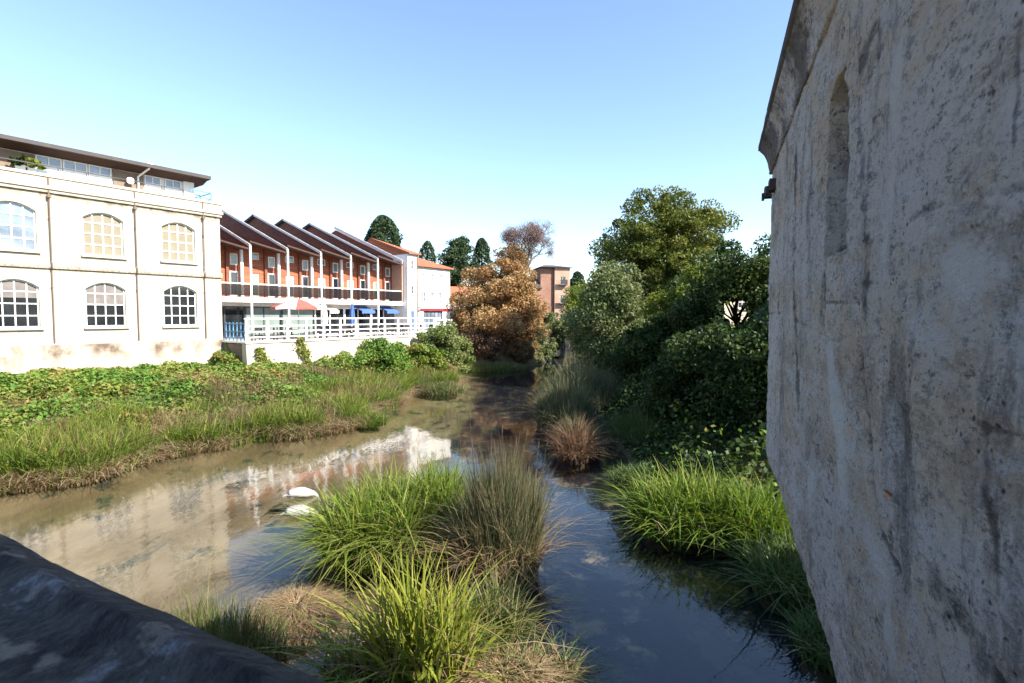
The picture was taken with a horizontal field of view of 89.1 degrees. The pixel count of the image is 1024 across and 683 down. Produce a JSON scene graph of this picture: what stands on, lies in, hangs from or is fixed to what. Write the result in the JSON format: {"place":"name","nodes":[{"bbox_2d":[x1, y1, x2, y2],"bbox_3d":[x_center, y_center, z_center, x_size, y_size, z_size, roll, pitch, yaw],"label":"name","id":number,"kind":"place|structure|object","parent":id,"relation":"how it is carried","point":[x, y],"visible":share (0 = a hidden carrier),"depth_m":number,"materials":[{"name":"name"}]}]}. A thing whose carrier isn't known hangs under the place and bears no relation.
{"place":"outdoors","nodes":[
{"label":"outdoors","id":0,"kind":"place"},
{"bbox_2d":[224,333,415,342],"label":"terrace paving","id":1,"kind":"structure","parent":0,"point":[329,336],"depth_m":41.17,"materials":[{"name":"concrete"}]},
{"bbox_2d":[220,239,251,338],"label":"terrace house","id":2,"kind":"structure","parent":1,"relation":"on","point":[233,288],"depth_m":39.68,"materials":[{"name":"red wood"}]},
{"bbox_2d":[230,253,237,264],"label":"window","id":3,"kind":"structure","parent":2,"relation":"in","point":[233,256],"depth_m":40.33,"materials":[{"name":"glass"}]},
{"bbox_2d":[230,271,238,295],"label":"window","id":4,"kind":"structure","parent":2,"relation":"in","point":[233,274],"depth_m":40.36,"materials":[{"name":"glass"}]},
{"bbox_2d":[220,224,288,336],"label":"terrace house","id":5,"kind":"structure","parent":1,"relation":"on","point":[258,266],"depth_m":41.51,"materials":[{"name":"red brick"}]},
{"bbox_2d":[268,273,274,296],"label":"window","id":6,"kind":"structure","parent":5,"relation":"in","point":[271,276],"depth_m":42.79,"materials":[{"name":"glass"}]},
{"bbox_2d":[219,209,321,335],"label":"terrace house","id":7,"kind":"structure","parent":1,"relation":"on","point":[293,269],"depth_m":44.23,"materials":[{"name":"red brick"}]},
{"bbox_2d":[243,214,351,334],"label":"terrace house","id":8,"kind":"structure","parent":1,"relation":"on","point":[325,271],"depth_m":46.66,"materials":[{"name":"red brick"}]},
{"bbox_2d":[270,298,326,337],"bbox_3d":[-16.052,-1.770,39.148,3.696,3.060,3.696,-2,4,-40],"label":"parasol","id":9,"kind":"object","parent":1,"relation":"on","point":[298,304],"visible":0.9,"depth_m":38.05,"materials":[{"name":"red fabric"}]},
{"bbox_2d":[274,219,378,333],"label":"terrace house","id":10,"kind":"structure","parent":1,"relation":"on","point":[353,273],"depth_m":49.05,"materials":[{"name":"red wood"}]},
{"bbox_2d":[354,306,374,313],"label":"awning","id":11,"kind":"object","parent":10,"relation":"attached to","point":[365,309],"visible":0.98,"depth_m":48.59,"materials":[{"name":"blue fabric"}]},
{"bbox_2d":[302,223,402,332],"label":"terrace house","id":12,"kind":"structure","parent":1,"relation":"on","point":[379,277],"depth_m":51.30,"materials":[{"name":"red wood"}]},
{"bbox_2d":[331,226,420,332],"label":"white house","id":13,"kind":"structure","parent":1,"relation":"on","point":[404,278],"depth_m":52.24,"materials":[{"name":"paint"}]},
{"bbox_2d":[0,0,792,285],"label":"sky","id":14,"kind":"structure","parent":0,"point":[445,120],"materials":[{"name":"blue"}]},
{"bbox_2d":[0,288,814,682],"bbox_3d":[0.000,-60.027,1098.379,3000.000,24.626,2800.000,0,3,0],"label":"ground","id":15,"kind":"structure","parent":0,"point":[162,526],"depth_m":14.02,"materials":[{"name":"brown liquid"}]},
{"bbox_2d":[0,134,223,373],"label":"mill building","id":16,"kind":"structure","parent":15,"relation":"on","point":[107,261],"depth_m":29.35,"materials":[{"name":"paint"}]},
{"bbox_2d":[13,165,25,169],"bbox_3d":[-25.474,-8.889,26.909,0.400,0.300,0.440,2,4,37],"label":"plant pot","id":17,"kind":"object","parent":16,"relation":"on","point":[19,167],"visible":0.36,"depth_m":26.78,"materials":[{"name":"ceramic"}]},
{"bbox_2d":[7,153,26,165],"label":"potted shrub","id":18,"kind":"object","parent":17,"relation":"in","point":[17,163],"visible":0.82,"depth_m":26.80,"materials":[{"name":"green plant"}]},
{"bbox_2d":[0,201,40,253],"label":"window","id":19,"kind":"structure","parent":16,"relation":"in","point":[17,220],"depth_m":26.47,"materials":[{"name":"glass"}]},
{"bbox_2d":[0,279,44,329],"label":"window","id":20,"kind":"structure","parent":16,"relation":"in","point":[19,299],"depth_m":26.61,"materials":[{"name":"glass"}]},
{"bbox_2d":[26,167,36,171],"bbox_3d":[-25.190,-8.907,27.289,0.400,0.300,0.440,2,4,37],"label":"plant pot","id":21,"kind":"object","parent":16,"relation":"on","point":[32,169],"visible":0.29,"depth_m":27.14,"materials":[{"name":"ceramic"}]},
{"bbox_2d":[25,157,41,167],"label":"potted shrub","id":22,"kind":"object","parent":21,"relation":"in","point":[29,159],"visible":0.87,"depth_m":27.18,"materials":[{"name":"green plant"}]},
{"bbox_2d":[35,154,61,175],"bbox_3d":[-25.141,-9.304,28.231,0.071,1.420,1.099,2,4,37],"label":"window","id":23,"kind":"structure","parent":16,"relation":"in","point":[50,161],"depth_m":28.31,"materials":[{"name":"white paint"}]},
{"bbox_2d":[62,159,87,179],"bbox_3d":[-24.463,-9.348,29.139,0.071,1.420,1.080,2,4,37],"label":"window","id":24,"kind":"structure","parent":16,"relation":"in","point":[67,164],"depth_m":29.10,"materials":[{"name":"white paint"}]},
{"bbox_2d":[88,164,111,183],"bbox_3d":[-23.789,-9.393,30.042,0.071,1.420,1.076,2,4,37],"label":"window","id":25,"kind":"structure","parent":16,"relation":"in","point":[94,169],"depth_m":30.01,"materials":[{"name":"white paint"}]},
{"bbox_2d":[81,213,127,259],"bbox_3d":[-22.962,-5.954,29.226,0.351,2.530,2.100,2,4,37],"label":"window","id":26,"kind":"structure","parent":16,"relation":"in","point":[102,233],"depth_m":29.29,"materials":[{"name":"white paint"}]},
{"bbox_2d":[84,283,129,328],"bbox_3d":[-22.962,-2.023,29.418,0.351,2.600,2.100,2,4,37],"label":"window","id":27,"kind":"structure","parent":16,"relation":"in","point":[105,302],"depth_m":29.48,"materials":[{"name":"glass"}]},
{"bbox_2d":[144,175,160,192],"bbox_3d":[-22.209,-9.496,32.157,0.071,1.420,0.875,2,4,37],"label":"window","id":28,"kind":"structure","parent":16,"relation":"in","point":[147,179],"depth_m":32.11,"materials":[{"name":"white paint"}]},
{"bbox_2d":[164,179,181,195],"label":"window","id":29,"kind":"structure","parent":16,"relation":"in","point":[169,183],"depth_m":33.03,"materials":[{"name":"white paint"}]},
{"bbox_2d":[160,223,198,264],"bbox_3d":[-20.689,-6.103,32.269,0.351,2.530,2.100,2,4,37],"label":"window","id":30,"kind":"structure","parent":16,"relation":"in","point":[177,238],"depth_m":32.33,"materials":[{"name":"white paint"}]},
{"bbox_2d":[162,286,200,327],"bbox_3d":[-20.689,-2.173,32.462,0.351,2.600,2.100,2,4,37],"label":"window","id":31,"kind":"structure","parent":16,"relation":"in","point":[179,301],"depth_m":32.52,"materials":[{"name":"white paint"}]},
{"bbox_2d":[0,534,325,682],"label":"stone bridge","id":32,"kind":"structure","parent":15,"relation":"on","point":[59,624],"depth_m":0.57,"materials":[{"name":"grey stone"}]},
{"bbox_2d":[758,0,1023,682],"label":"stone lockup","id":33,"kind":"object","parent":32,"relation":"on","point":[891,146],"visible":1,"depth_m":1.25,"materials":[{"name":"stone"}]},
{"bbox_2d":[0,341,413,452],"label":"ivy","id":34,"kind":"object","parent":15,"relation":"on","point":[81,381],"visible":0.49,"depth_m":24.87,"materials":[{"name":"green plant"}]},
{"bbox_2d":[0,360,430,443],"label":"dry growth","id":35,"kind":"object","parent":15,"relation":"on","point":[31,394],"visible":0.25,"depth_m":24.77,"materials":[{"name":"plant"}]},
{"bbox_2d":[207,349,240,365],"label":"bank bush","id":36,"kind":"object","parent":15,"relation":"on","point":[219,358],"visible":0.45,"depth_m":32.64,"materials":[{"name":"green plant"}]},
{"bbox_2d":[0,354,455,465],"bbox_3d":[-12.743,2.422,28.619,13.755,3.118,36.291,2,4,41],"label":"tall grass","id":37,"kind":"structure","parent":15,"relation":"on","point":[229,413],"depth_m":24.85,"materials":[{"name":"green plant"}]},
{"bbox_2d":[0,365,457,490],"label":"bank grass","id":38,"kind":"structure","parent":15,"relation":"on","point":[340,417],"depth_m":23.02,"materials":[{"name":"green plant"}]},
{"bbox_2d":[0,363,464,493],"bbox_3d":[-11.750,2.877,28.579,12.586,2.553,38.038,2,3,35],"label":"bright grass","id":39,"kind":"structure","parent":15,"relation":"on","point":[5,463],"depth_m":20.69,"materials":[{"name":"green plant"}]},
{"bbox_2d":[0,371,471,494],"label":"dead grass","id":40,"kind":"structure","parent":15,"relation":"on","point":[344,428],"depth_m":20.12,"materials":[{"name":"brown plant"}]},
{"bbox_2d":[222,335,418,364],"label":"terrace wall","id":41,"kind":"structure","parent":15,"relation":"on","point":[278,351],"depth_m":35.28,"materials":[{"name":"white paint"}]},
{"bbox_2d":[224,322,244,340],"bbox_3d":[-18.040,-0.639,33.857,2.800,1.200,0.060,2,4,37],"label":"terrace railing","id":42,"kind":"object","parent":41,"relation":"on","point":[233,331],"visible":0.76,"depth_m":33.81,"materials":[{"name":"metal"}]},
{"bbox_2d":[254,347,274,361],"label":"climbing vine","id":43,"kind":"object","parent":41,"relation":"attached to","point":[260,354],"visible":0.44,"depth_m":33.03,"materials":[{"name":"green plant"}]},
{"bbox_2d":[293,336,311,363],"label":"climbing vine","id":44,"kind":"object","parent":41,"relation":"attached to","point":[304,352],"visible":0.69,"depth_m":35.32,"materials":[{"name":"green plant"}]},
{"bbox_2d":[243,317,440,340],"bbox_3d":[-11.607,-1.073,39.536,0.180,1.470,17.300,2,4,37],"label":"terrace railing","id":45,"kind":"object","parent":41,"relation":"on","point":[340,329],"visible":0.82,"depth_m":37.90,"materials":[{"name":"white paint"}]},
{"bbox_2d":[305,355,343,373],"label":"bank bush","id":46,"kind":"object","parent":15,"relation":"on","point":[325,361],"visible":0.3,"depth_m":34.81,"materials":[{"name":"green plant"}]},
{"bbox_2d":[320,350,372,374],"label":"bank bush","id":47,"kind":"object","parent":15,"relation":"on","point":[348,359],"visible":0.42,"depth_m":36.13,"materials":[{"name":"green plant"}]},
{"bbox_2d":[326,400,406,432],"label":"reed clump","id":48,"kind":"object","parent":15,"relation":"on","point":[379,420],"visible":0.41,"depth_m":26.05,"materials":[{"name":"green plant"}]},
{"bbox_2d":[364,214,403,247],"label":"conifer tree","id":49,"kind":"object","parent":15,"relation":"on","point":[382,226],"visible":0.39,"depth_m":82.64,"materials":[{"name":"green plant"}]},
{"bbox_2d":[354,337,414,375],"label":"bank bush","id":50,"kind":"object","parent":15,"relation":"on","point":[385,355],"visible":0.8,"depth_m":38.47,"materials":[{"name":"green plant"}]},
{"bbox_2d":[403,342,430,367],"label":"bank bush","id":51,"kind":"object","parent":15,"relation":"on","point":[415,350],"visible":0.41,"depth_m":40.67,"materials":[{"name":"green plant"}]},
{"bbox_2d":[418,240,436,262],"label":"pine tree","id":52,"kind":"object","parent":15,"relation":"on","point":[426,247],"visible":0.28,"depth_m":88.62,"materials":[{"name":"green plant"}]},
{"bbox_2d":[417,347,449,374],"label":"bank bush","id":53,"kind":"object","parent":15,"relation":"on","point":[435,357],"visible":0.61,"depth_m":41.18,"materials":[{"name":"green plant"}]},
{"bbox_2d":[418,258,453,331],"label":"white house","id":54,"kind":"structure","parent":15,"relation":"on","point":[433,288],"depth_m":55.84,"materials":[{"name":"paint"}]},
{"bbox_2d":[415,374,463,398],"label":"reed clump","id":55,"kind":"object","parent":15,"relation":"on","point":[437,391],"visible":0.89,"depth_m":36.84,"materials":[{"name":"green plant"}]},
{"bbox_2d":[416,319,466,368],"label":"bank bush","id":56,"kind":"object","parent":15,"relation":"on","point":[447,341],"visible":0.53,"depth_m":43.15,"materials":[{"name":"green plant"}]},
{"bbox_2d":[429,235,482,286],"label":"cedar tree","id":57,"kind":"object","parent":15,"relation":"on","point":[458,250],"visible":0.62,"depth_m":88.71,"materials":[{"name":"green plant"}]},
{"bbox_2d":[436,330,475,373],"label":"bank bush","id":58,"kind":"object","parent":15,"relation":"on","point":[465,347],"visible":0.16,"depth_m":45.75,"materials":[{"name":"green plant"}]},
{"bbox_2d":[450,286,471,326],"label":"stone cottage","id":59,"kind":"structure","parent":15,"relation":"on","point":[453,289],"depth_m":76.26,"materials":[{"name":"brick"}]},
{"bbox_2d":[469,237,493,286],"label":"conifer tree","id":60,"kind":"object","parent":15,"relation":"on","point":[482,246],"visible":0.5,"depth_m":92.49,"materials":[{"name":"green plant"}]},
{"bbox_2d":[464,327,503,360],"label":"autumn tree","id":61,"kind":"object","parent":15,"relation":"on","point":[493,342],"visible":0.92,"depth_m":55.11,"materials":[{"name":"brown plant"}]},
{"bbox_2d":[446,257,551,356],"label":"autumn tree","id":62,"kind":"object","parent":15,"relation":"on","point":[508,303],"visible":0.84,"depth_m":57.29,"materials":[{"name":"orange plant"}]},
{"bbox_2d":[489,242,530,273],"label":"ochre tree","id":63,"kind":"object","parent":15,"relation":"on","point":[512,253],"visible":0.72,"depth_m":61.80,"materials":[{"name":"orange plant"}]},
{"bbox_2d":[503,336,535,364],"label":"olive shrub","id":64,"kind":"object","parent":15,"relation":"on","point":[521,350],"visible":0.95,"depth_m":56.97,"materials":[{"name":"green plant"}]},
{"bbox_2d":[498,217,557,274],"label":"bare tree","id":65,"kind":"object","parent":15,"relation":"on","point":[532,236],"visible":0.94,"depth_m":65.72,"materials":[{"name":"brown plant"}]},
{"bbox_2d":[538,336,557,359],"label":"willow shrub","id":66,"kind":"object","parent":15,"relation":"on","point":[549,348],"visible":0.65,"depth_m":63.42,"materials":[{"name":"green plant"}]},
{"bbox_2d":[530,265,572,323],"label":"apartment building","id":67,"kind":"structure","parent":15,"relation":"on","point":[553,281],"depth_m":97.86,"materials":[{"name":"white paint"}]},
{"bbox_2d":[540,312,570,353],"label":"willow tree","id":68,"kind":"object","parent":15,"relation":"on","point":[552,322],"visible":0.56,"depth_m":75.14,"materials":[{"name":"green plant"}]},
{"bbox_2d":[495,368,630,439],"bbox_3d":[2.634,2.764,25.956,8.019,3.635,9.016,0,3,0],"label":"reed clump","id":69,"kind":"object","parent":15,"relation":"on","point":[551,407],"visible":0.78,"depth_m":24.94,"materials":[{"name":"green plant"}]},
{"bbox_2d":[558,282,592,347],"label":"leafy tree","id":70,"kind":"object","parent":15,"relation":"on","point":[573,294],"visible":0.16,"depth_m":86.86,"materials":[{"name":"green plant"}]},
{"bbox_2d":[560,307,591,354],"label":"willow tree","id":71,"kind":"object","parent":15,"relation":"on","point":[568,334],"visible":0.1,"depth_m":72.02,"materials":[{"name":"green plant"}]},
{"bbox_2d":[570,271,587,298],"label":"conifer tree","id":72,"kind":"object","parent":15,"relation":"on","point":[576,278],"visible":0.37,"depth_m":128.17,"materials":[{"name":"green plant"}]},
{"bbox_2d":[532,348,627,414],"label":"reed clump","id":73,"kind":"object","parent":15,"relation":"on","point":[603,386],"visible":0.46,"depth_m":30.58,"materials":[{"name":"green plant"}]},
{"bbox_2d":[594,354,623,373],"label":"shaded tree","id":74,"kind":"object","parent":15,"relation":"on","point":[599,360],"visible":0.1,"depth_m":41.19,"materials":[{"name":"green plant"}]},
{"bbox_2d":[561,259,661,370],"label":"willow tree","id":75,"kind":"object","parent":15,"relation":"on","point":[610,314],"visible":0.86,"depth_m":42.19,"materials":[{"name":"green plant"}]},
{"bbox_2d":[598,456,673,491],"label":"iris clump","id":76,"kind":"object","parent":15,"relation":"on","point":[623,475],"visible":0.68,"depth_m":17.45,"materials":[{"name":"green plant"}]},
{"bbox_2d":[603,318,682,380],"bbox_3d":[9.220,0.949,33.261,6.777,4.988,5.856,2,4,37],"label":"shaded tree","id":77,"kind":"object","parent":15,"relation":"on","point":[638,349],"visible":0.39,"depth_m":32.03,"materials":[{"name":"green plant"}]},
{"bbox_2d":[594,401,706,450],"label":"reed clump","id":78,"kind":"object","parent":15,"relation":"on","point":[616,425],"visible":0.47,"depth_m":22.17,"materials":[{"name":"green plant"}]},
{"bbox_2d":[639,289,677,328],"bbox_3d":[9.687,-0.066,34.227,4.176,6.772,3.910,-2,3,-36],"label":"leafy tree","id":79,"kind":"object","parent":15,"relation":"on","point":[661,299],"visible":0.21,"depth_m":33.84,"materials":[{"name":"green plant"}]},
{"bbox_2d":[536,452,789,555],"bbox_3d":[4.336,3.982,13.373,7.961,2.435,5.792,0,3,0],"label":"iris clump","id":80,"kind":"object","parent":15,"relation":"on","point":[645,511],"visible":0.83,"depth_m":12.93,"materials":[{"name":"green plant"}]},
{"bbox_2d":[587,185,743,306],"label":"broadleaf tree","id":81,"kind":"object","parent":15,"relation":"on","point":[655,252],"visible":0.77,"depth_m":44.77,"materials":[{"name":"green plant"}]},
{"bbox_2d":[535,314,798,552],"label":"undergrowth","id":82,"kind":"object","parent":15,"relation":"on","point":[753,432],"visible":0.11,"depth_m":18.32,"materials":[{"name":"green plant"}]},
{"bbox_2d":[635,336,757,420],"bbox_3d":[8.883,1.935,23.316,6.032,4.516,5.967,1,3,24],"label":"shaded tree","id":83,"kind":"object","parent":15,"relation":"on","point":[665,380],"visible":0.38,"depth_m":22.17,"materials":[{"name":"green plant"}]},
{"bbox_2d":[651,284,748,348],"bbox_3d":[11.778,-0.389,29.916,6.572,6.049,6.200,0,3,0],"label":"shaded tree","id":84,"kind":"object","parent":15,"relation":"on","point":[687,315],"visible":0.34,"depth_m":28.48,"materials":[{"name":"green plant"}]},
{"bbox_2d":[672,260,730,304],"bbox_3d":[12.394,-1.493,33.023,4.392,7.471,4.533,1,3,11],"label":"leafy tree","id":85,"kind":"object","parent":15,"relation":"on","point":[688,275],"visible":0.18,"depth_m":32.54,"materials":[{"name":"green plant"}]},
{"bbox_2d":[613,463,795,562],"bbox_3d":[6.028,4.065,12.849,6.485,2.321,5.535,-2,4,-41],"label":"iris clump","id":86,"kind":"object","parent":15,"relation":"on","point":[761,505],"visible":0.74,"depth_m":12.24,"materials":[{"name":"green plant"}]},
{"bbox_2d":[664,253,765,325],"bbox_3d":[15.353,-2.545,35.524,9.676,7.022,10.159,0,3,0],"label":"shaded tree","id":87,"kind":"object","parent":15,"relation":"on","point":[735,317],"visible":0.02,"depth_m":35.91,"materials":[{"name":"green plant"}]},
{"bbox_2d":[666,299,769,434],"bbox_3d":[9.592,1.104,19.104,6.701,5.388,6.503,-3,4,-42],"label":"shaded tree","id":88,"kind":"object","parent":15,"relation":"on","point":[745,372],"visible":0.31,"depth_m":18.57,"materials":[{"name":"green plant"}]},
{"bbox_2d":[682,232,770,330],"bbox_3d":[12.694,-1.687,26.733,6.471,7.829,7.368,-1,3,-11],"label":"shaded tree","id":89,"kind":"object","parent":15,"relation":"on","point":[746,281],"visible":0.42,"depth_m":25.62,"materials":[{"name":"green plant"}]},
{"bbox_2d":[724,300,747,323],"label":"cream house","id":90,"kind":"structure","parent":15,"relation":"on","point":[741,302],"depth_m":48.31,"materials":[{"name":"white paint"}]},
{"bbox_2d":[667,519,817,625],"bbox_3d":[5.697,4.540,10.451,5.449,1.607,4.578,0,3,0],"label":"iris clump","id":91,"kind":"object","parent":15,"relation":"on","point":[771,581],"visible":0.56,"depth_m":10.27,"materials":[{"name":"green plant"}]},
{"bbox_2d":[762,595,836,682],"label":"iris clump","id":92,"kind":"object","parent":15,"relation":"on","point":[813,653],"visible":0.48,"depth_m":8.42,"materials":[{"name":"green plant"}]},
{"bbox_2d":[456,346,592,385],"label":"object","id":93,"kind":"structure","parent":0,"point":[530,374],"depth_m":49.80,"materials":[{"name":"soil"}]},
{"bbox_2d":[159,563,309,661],"bbox_3d":[-4.718,4.550,8.575,3.564,1.772,2.862,0,3,0],"label":"reed clump","id":94,"kind":"object","parent":93,"relation":"in","point":[228,630],"visible":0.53,"depth_m":8.46,"materials":[{"name":"green plant"}]},
{"bbox_2d":[232,578,364,650],"bbox_3d":[-3.823,4.879,9.351,2.667,0.578,2.448,0,3,0],"label":"dead reed mound","id":95,"kind":"object","parent":93,"relation":"in","point":[315,609],"visible":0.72,"depth_m":9.16,"materials":[{"name":"beige plant"}]},
{"bbox_2d":[279,505,320,519],"bbox_3d":[-5.823,4.750,14.311,1.096,0.504,0.400,-1,3,-14],"label":"swan","id":96,"kind":"object","parent":93,"relation":"on","point":[292,510],"visible":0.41,"depth_m":14.17,"materials":[{"name":"white"}]},
{"bbox_2d":[282,487,319,499],"bbox_3d":[-6.402,4.676,15.813,1.096,0.504,0.400,-1,3,-20],"label":"swan","id":97,"kind":"object","parent":93,"relation":"on","point":[301,492],"visible":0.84,"depth_m":15.67,"materials":[{"name":"white"}]},
{"bbox_2d":[173,452,563,670],"bbox_3d":[-2.389,3.985,11.880,9.239,2.576,7.743,1,3,28],"label":"reed clump","id":98,"kind":"object","parent":93,"relation":"in","point":[335,530],"visible":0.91,"depth_m":11.44,"materials":[{"name":"green plant"}]},
{"bbox_2d":[254,586,521,682],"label":"reed clump","id":99,"kind":"object","parent":93,"relation":"in","point":[331,677],"visible":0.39,"depth_m":7.79,"materials":[{"name":"green plant"}]},
{"bbox_2d":[255,537,585,682],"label":"reed clump","id":100,"kind":"object","parent":93,"relation":"in","point":[442,631],"visible":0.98,"depth_m":7.72,"materials":[{"name":"green plant"}]},
{"bbox_2d":[290,446,588,576],"bbox_3d":[-1.741,3.865,12.905,7.234,2.716,7.091,2,4,38],"label":"reed clump","id":101,"kind":"object","parent":93,"relation":"in","point":[447,480],"visible":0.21,"depth_m":12.70,"materials":[{"name":"green plant"}]},
{"bbox_2d":[458,360,526,371],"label":"reed clump","id":102,"kind":"object","parent":93,"relation":"in","point":[485,366],"visible":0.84,"depth_m":52.33,"materials":[{"name":"green plant"}]},
{"bbox_2d":[389,414,622,604],"bbox_3d":[-0.351,3.434,11.535,5.914,3.709,6.576,0,3,0],"label":"bulrush clump","id":103,"kind":"object","parent":93,"relation":"in","point":[500,518],"visible":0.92,"depth_m":10.62,"materials":[{"name":"green plant"}]},
{"bbox_2d":[440,636,604,682],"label":"dead reed mound","id":104,"kind":"object","parent":93,"relation":"in","point":[471,679],"visible":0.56,"depth_m":7.71,"materials":[{"name":"beige plant"}]},
{"bbox_2d":[412,558,642,682],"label":"reed clump","id":105,"kind":"object","parent":93,"relation":"in","point":[510,609],"visible":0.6,"depth_m":8.74,"materials":[{"name":"green plant"}]},
{"bbox_2d":[430,611,651,682],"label":"sedge tuft","id":106,"kind":"object","parent":93,"relation":"in","point":[577,665],"visible":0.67,"depth_m":7.89,"materials":[{"name":"green plant"}]},
{"bbox_2d":[545,410,616,461],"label":"reed clump","id":107,"kind":"object","parent":93,"relation":"in","point":[592,458],"visible":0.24,"depth_m":20.89,"materials":[{"name":"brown plant"}]},
{"bbox_2d":[524,410,641,471],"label":"dead reed clump","id":108,"kind":"object","parent":93,"relation":"in","point":[572,453],"visible":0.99,"depth_m":19.75,"materials":[{"name":"plant"}]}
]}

